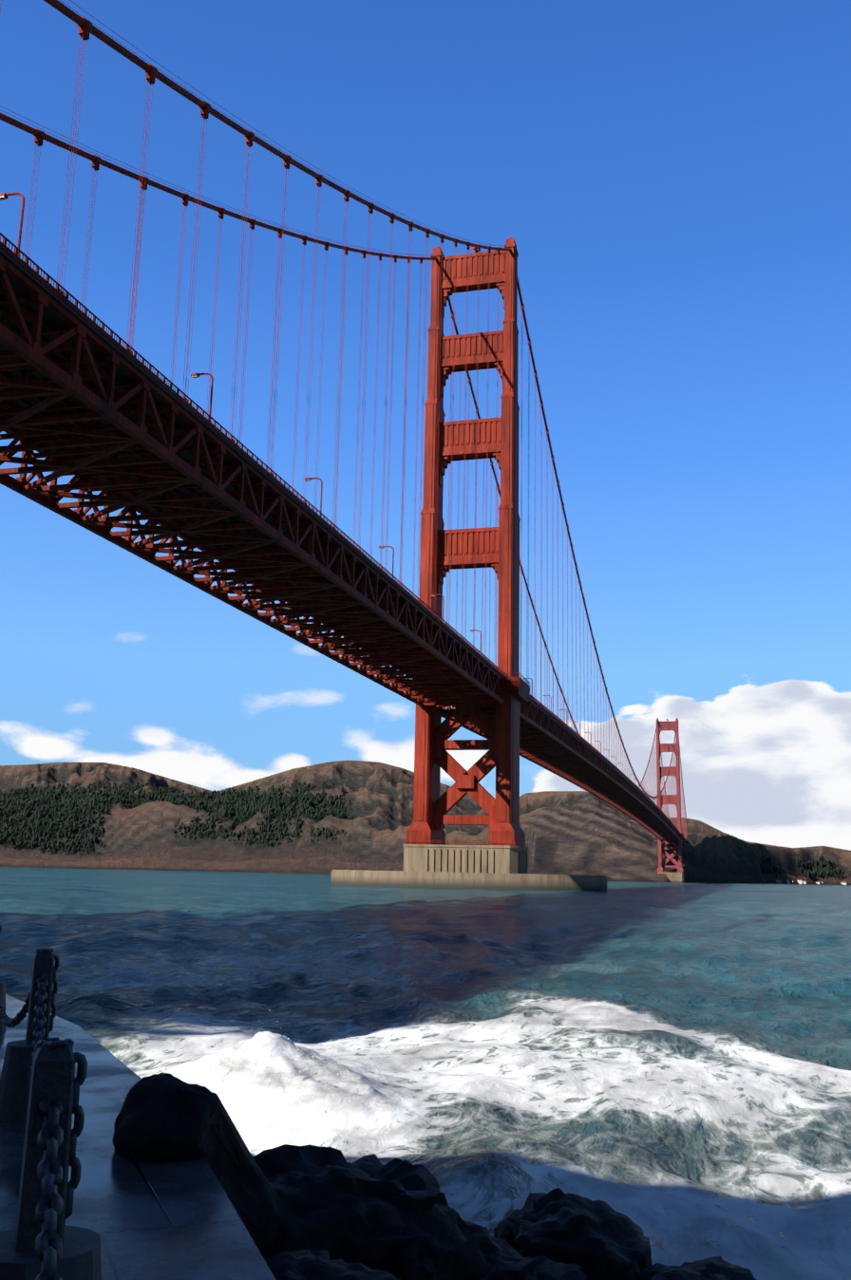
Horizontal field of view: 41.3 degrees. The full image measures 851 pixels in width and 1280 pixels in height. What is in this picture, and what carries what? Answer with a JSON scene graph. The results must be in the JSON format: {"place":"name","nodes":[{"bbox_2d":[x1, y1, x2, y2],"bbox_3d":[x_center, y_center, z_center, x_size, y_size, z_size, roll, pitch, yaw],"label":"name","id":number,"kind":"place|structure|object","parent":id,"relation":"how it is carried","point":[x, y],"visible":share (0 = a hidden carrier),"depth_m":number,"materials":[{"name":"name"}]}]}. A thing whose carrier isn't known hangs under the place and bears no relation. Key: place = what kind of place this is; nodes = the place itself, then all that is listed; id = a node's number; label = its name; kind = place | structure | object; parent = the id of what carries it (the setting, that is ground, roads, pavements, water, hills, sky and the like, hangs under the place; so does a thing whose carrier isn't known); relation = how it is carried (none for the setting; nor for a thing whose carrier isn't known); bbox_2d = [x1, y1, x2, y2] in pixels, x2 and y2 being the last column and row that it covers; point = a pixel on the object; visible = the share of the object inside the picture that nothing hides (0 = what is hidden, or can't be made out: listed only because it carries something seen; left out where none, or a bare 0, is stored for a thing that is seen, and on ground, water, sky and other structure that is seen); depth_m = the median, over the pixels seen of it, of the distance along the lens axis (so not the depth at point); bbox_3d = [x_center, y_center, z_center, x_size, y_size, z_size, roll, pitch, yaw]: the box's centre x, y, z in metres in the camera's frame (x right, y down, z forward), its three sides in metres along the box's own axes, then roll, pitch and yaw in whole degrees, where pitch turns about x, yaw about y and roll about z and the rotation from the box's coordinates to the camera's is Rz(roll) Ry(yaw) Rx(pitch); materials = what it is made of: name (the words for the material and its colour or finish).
{"place":"outdoors","nodes":[
{"label":"outdoors","id":0,"kind":"place"},
{"bbox_2d":[0,980,6,1031],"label":"bollard","id":1,"kind":"object","parent":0,"point":[3,1027],"visible":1,"depth_m":12.47,"materials":[{"name":"metal"}]},
{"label":"chain fence post","id":2,"kind":"object","parent":1,"relation":"on","visible":0},
{"bbox_2d":[0,991,30,1027],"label":"fence chain","id":3,"kind":"object","parent":2,"relation":"attached to","point":[9,1022],"visible":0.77,"depth_m":9.57,"materials":[{"name":"metal"}]},
{"bbox_2d":[0,994,276,1279],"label":"walkway","id":4,"kind":"structure","parent":0,"point":[147,1220],"depth_m":6.20,"materials":[{"name":"grey concrete"}]},
{"bbox_2d":[0,1039,34,1122],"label":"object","id":5,"kind":"object","parent":4,"relation":"on","point":[15,1081],"visible":0.39,"depth_m":8.09,"materials":[{"name":"concrete"}]},
{"bbox_2d":[24,948,54,1044],"bbox_3d":[-2.865,2.658,8.416,0.156,0.693,0.156,6,-13,-21],"label":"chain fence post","id":6,"kind":"object","parent":5,"relation":"on","point":[44,960],"visible":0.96,"depth_m":8.37,"materials":[{"name":"metal"}]},
{"bbox_2d":[49,955,59,1032],"bbox_3d":[-2.792,2.643,8.454,0.071,0.558,0.070,-2,-12,15],"label":"chain fence","id":7,"kind":"object","parent":6,"relation":"attached to","point":[55,987],"visible":0.52,"depth_m":8.45,"materials":[{"name":"black metal"}]},
{"bbox_2d":[0,1225,101,1279],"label":"bollard base","id":8,"kind":"object","parent":4,"relation":"on","point":[80,1258],"visible":0.69,"depth_m":3.82,"materials":[{"name":"concrete"}]},
{"bbox_2d":[14,1036,75,1252],"bbox_3d":[-1.335,1.774,3.989,0.156,0.693,0.156,6,-13,-21],"label":"bollard","id":9,"kind":"object","parent":8,"relation":"on","point":[53,1069],"visible":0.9,"depth_m":3.94,"materials":[{"name":"metal"}]},
{"bbox_2d":[29,971,47,1080],"bbox_3d":[-2.101,2.344,6.169,0.082,0.689,4.792,5,-12,-18],"label":"fence chain","id":10,"kind":"object","parent":9,"relation":"attached to","point":[40,1008],"visible":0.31,"depth_m":7.94,"materials":[{"name":"metal"}]},
{"bbox_2d":[35,1094,63,1279],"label":"fence chain","id":11,"kind":"object","parent":9,"relation":"attached to","point":[47,1235],"visible":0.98,"depth_m":3.49,"materials":[{"name":"metal"}]},
{"bbox_2d":[65,1052,87,1219],"bbox_3d":[-1.259,1.758,4.019,0.074,0.558,0.072,-2,-12,15],"label":"chain fence","id":12,"kind":"object","parent":9,"relation":"attached to","point":[78,1112],"visible":0.54,"depth_m":4.01,"materials":[{"name":"black metal"}]},
{"bbox_2d":[112,1072,286,1258],"bbox_3d":[-1.340,3.986,7.761,0.721,2.059,2.046,-6,-14,30],"label":"rock","id":13,"kind":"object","parent":4,"relation":"on","point":[161,1117],"depth_m":7.27,"materials":[{"name":"black stone"}]},
{"bbox_2d":[263,1248,400,1279],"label":"rock","id":14,"kind":"object","parent":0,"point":[307,1264],"visible":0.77,"depth_m":6.59,"materials":[{"name":"grey stone"}]},
{"bbox_2d":[0,866,850,1279],"bbox_3d":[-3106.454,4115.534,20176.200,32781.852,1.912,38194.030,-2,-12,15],"label":"sea","id":15,"kind":"structure","parent":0,"point":[665,1066],"depth_m":31.82,"materials":[{"name":"liquid"}]},
{"bbox_2d":[170,1009,424,1088],"bbox_3d":[-2.386,7.343,20.533,4.272,0.758,4.296,3,-12,-6],"label":"wave spray","id":16,"kind":"object","parent":15,"relation":"on","point":[273,1057],"visible":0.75,"depth_m":19.87,"materials":[{"name":"white liquid"}]},
{"bbox_2d":[252,1144,490,1279],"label":"rock","id":17,"kind":"object","parent":15,"relation":"on","point":[367,1211],"visible":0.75,"depth_m":8.22,"materials":[{"name":"black stone"}]},
{"bbox_2d":[330,844,607,891],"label":"pier","id":18,"kind":"structure","parent":15,"relation":"in","point":[498,867],"depth_m":355.92,"materials":[{"name":"concrete"}]},
{"bbox_2d":[405,237,525,847],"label":"tower","id":19,"kind":"structure","parent":18,"relation":"on","point":[498,349],"depth_m":388.15,"materials":[{"name":"red metal"}]},
{"bbox_2d":[403,839,527,846],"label":"pier railing","id":20,"kind":"object","parent":18,"relation":"on","point":[447,842],"visible":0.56,"depth_m":361.96,"materials":[{"name":"red metal"}]},
{"bbox_2d":[463,1220,539,1279],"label":"rock","id":21,"kind":"object","parent":15,"relation":"on","point":[504,1259],"visible":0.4,"depth_m":9.31,"materials":[{"name":"black stone"}]},
{"bbox_2d":[533,1255,586,1279],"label":"rock","id":22,"kind":"object","parent":15,"relation":"on","point":[547,1269],"visible":0.31,"depth_m":9.36,"materials":[{"name":"grey stone"}]},
{"bbox_2d":[493,1187,652,1279],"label":"rock","id":23,"kind":"object","parent":15,"relation":"on","point":[598,1239],"visible":0.88,"depth_m":10.31,"materials":[{"name":"black stone"}]},
{"bbox_2d":[658,872,684,883],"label":"pier","id":24,"kind":"structure","parent":15,"relation":"on","point":[676,877],"depth_m":1567.09,"materials":[{"name":"concrete"}]},
{"bbox_2d":[656,717,683,872],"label":"tower","id":25,"kind":"structure","parent":24,"relation":"on","point":[661,771],"depth_m":1599.29,"materials":[{"name":"red metal"}]},
{"bbox_2d":[640,1255,755,1279],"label":"rock","id":26,"kind":"object","parent":15,"relation":"on","point":[715,1268],"visible":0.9,"depth_m":9.93,"materials":[{"name":"grey stone"}]},
{"bbox_2d":[0,760,850,884],"bbox_3d":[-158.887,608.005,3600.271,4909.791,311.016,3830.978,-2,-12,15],"label":"hills","id":27,"kind":"structure","parent":0,"point":[584,833],"depth_m":2273.96,"materials":[{"name":"brown soil"}]},
{"bbox_2d":[0,232,686,844],"bbox_3d":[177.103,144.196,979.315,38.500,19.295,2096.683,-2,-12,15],"label":"deck truss","id":28,"kind":"object","parent":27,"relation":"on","point":[384,637],"visible":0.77,"depth_m":185.84,"materials":[{"name":"red metal"}]},
{"bbox_2d":[0,247,679,833],"bbox_3d":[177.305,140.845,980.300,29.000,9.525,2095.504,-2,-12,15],"label":"road deck","id":29,"kind":"structure","parent":28,"relation":"on","point":[51,316],"depth_m":161.92,"materials":[{"name":"metal"}]},
{"bbox_2d":[0,191,667,816],"bbox_3d":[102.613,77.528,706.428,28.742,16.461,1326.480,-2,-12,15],"label":"street lamps","id":30,"kind":"object","parent":29,"relation":"on","point":[306,479],"visible":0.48,"depth_m":163.12,"materials":[{"name":"metal"}]},
{"bbox_2d":[0,195,585,733],"bbox_3d":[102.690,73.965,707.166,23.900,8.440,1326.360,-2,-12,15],"label":"lamp lenses","id":31,"kind":"object","parent":30,"relation":"attached to","point":[192,376],"visible":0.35,"depth_m":163.19,"materials":[{"name":"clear glass"}]},
{"bbox_2d":[0,0,687,839],"bbox_3d":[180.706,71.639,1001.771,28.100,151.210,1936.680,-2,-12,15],"label":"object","id":32,"kind":"object","parent":27,"relation":"on","point":[84,34],"visible":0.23,"depth_m":308.02,"materials":[{"name":"red metal"}]},
{"bbox_2d":[0,0,688,832],"bbox_3d":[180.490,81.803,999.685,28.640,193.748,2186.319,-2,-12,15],"label":"cables","id":33,"kind":"object","parent":32,"relation":"on","point":[108,40],"visible":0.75,"depth_m":214.14,"materials":[{"name":"red paint"}]},
{"bbox_2d":[0,778,850,879],"bbox_3d":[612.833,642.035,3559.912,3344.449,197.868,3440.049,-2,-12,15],"label":"trees","id":34,"kind":"object","parent":27,"relation":"on","point":[81,801],"visible":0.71,"depth_m":2380.21,"materials":[{"name":"green plant"}]},
{"bbox_2d":[763,880,846,884],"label":"buildings","id":35,"kind":"structure","parent":27,"relation":"on","point":[804,882],"depth_m":2503.70,"materials":[{"name":"paint"}]},
{"bbox_2d":[763,878,846,882],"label":"shore house roofs","id":36,"kind":"structure","parent":35,"relation":"on","point":[802,880],"depth_m":2489.85,"materials":[{"name":"red tile"}]},
{"bbox_2d":[0,0,850,850],"label":"sky","id":37,"kind":"structure","parent":0,"point":[669,180],"materials":[{"name":"blue"}]}
]}

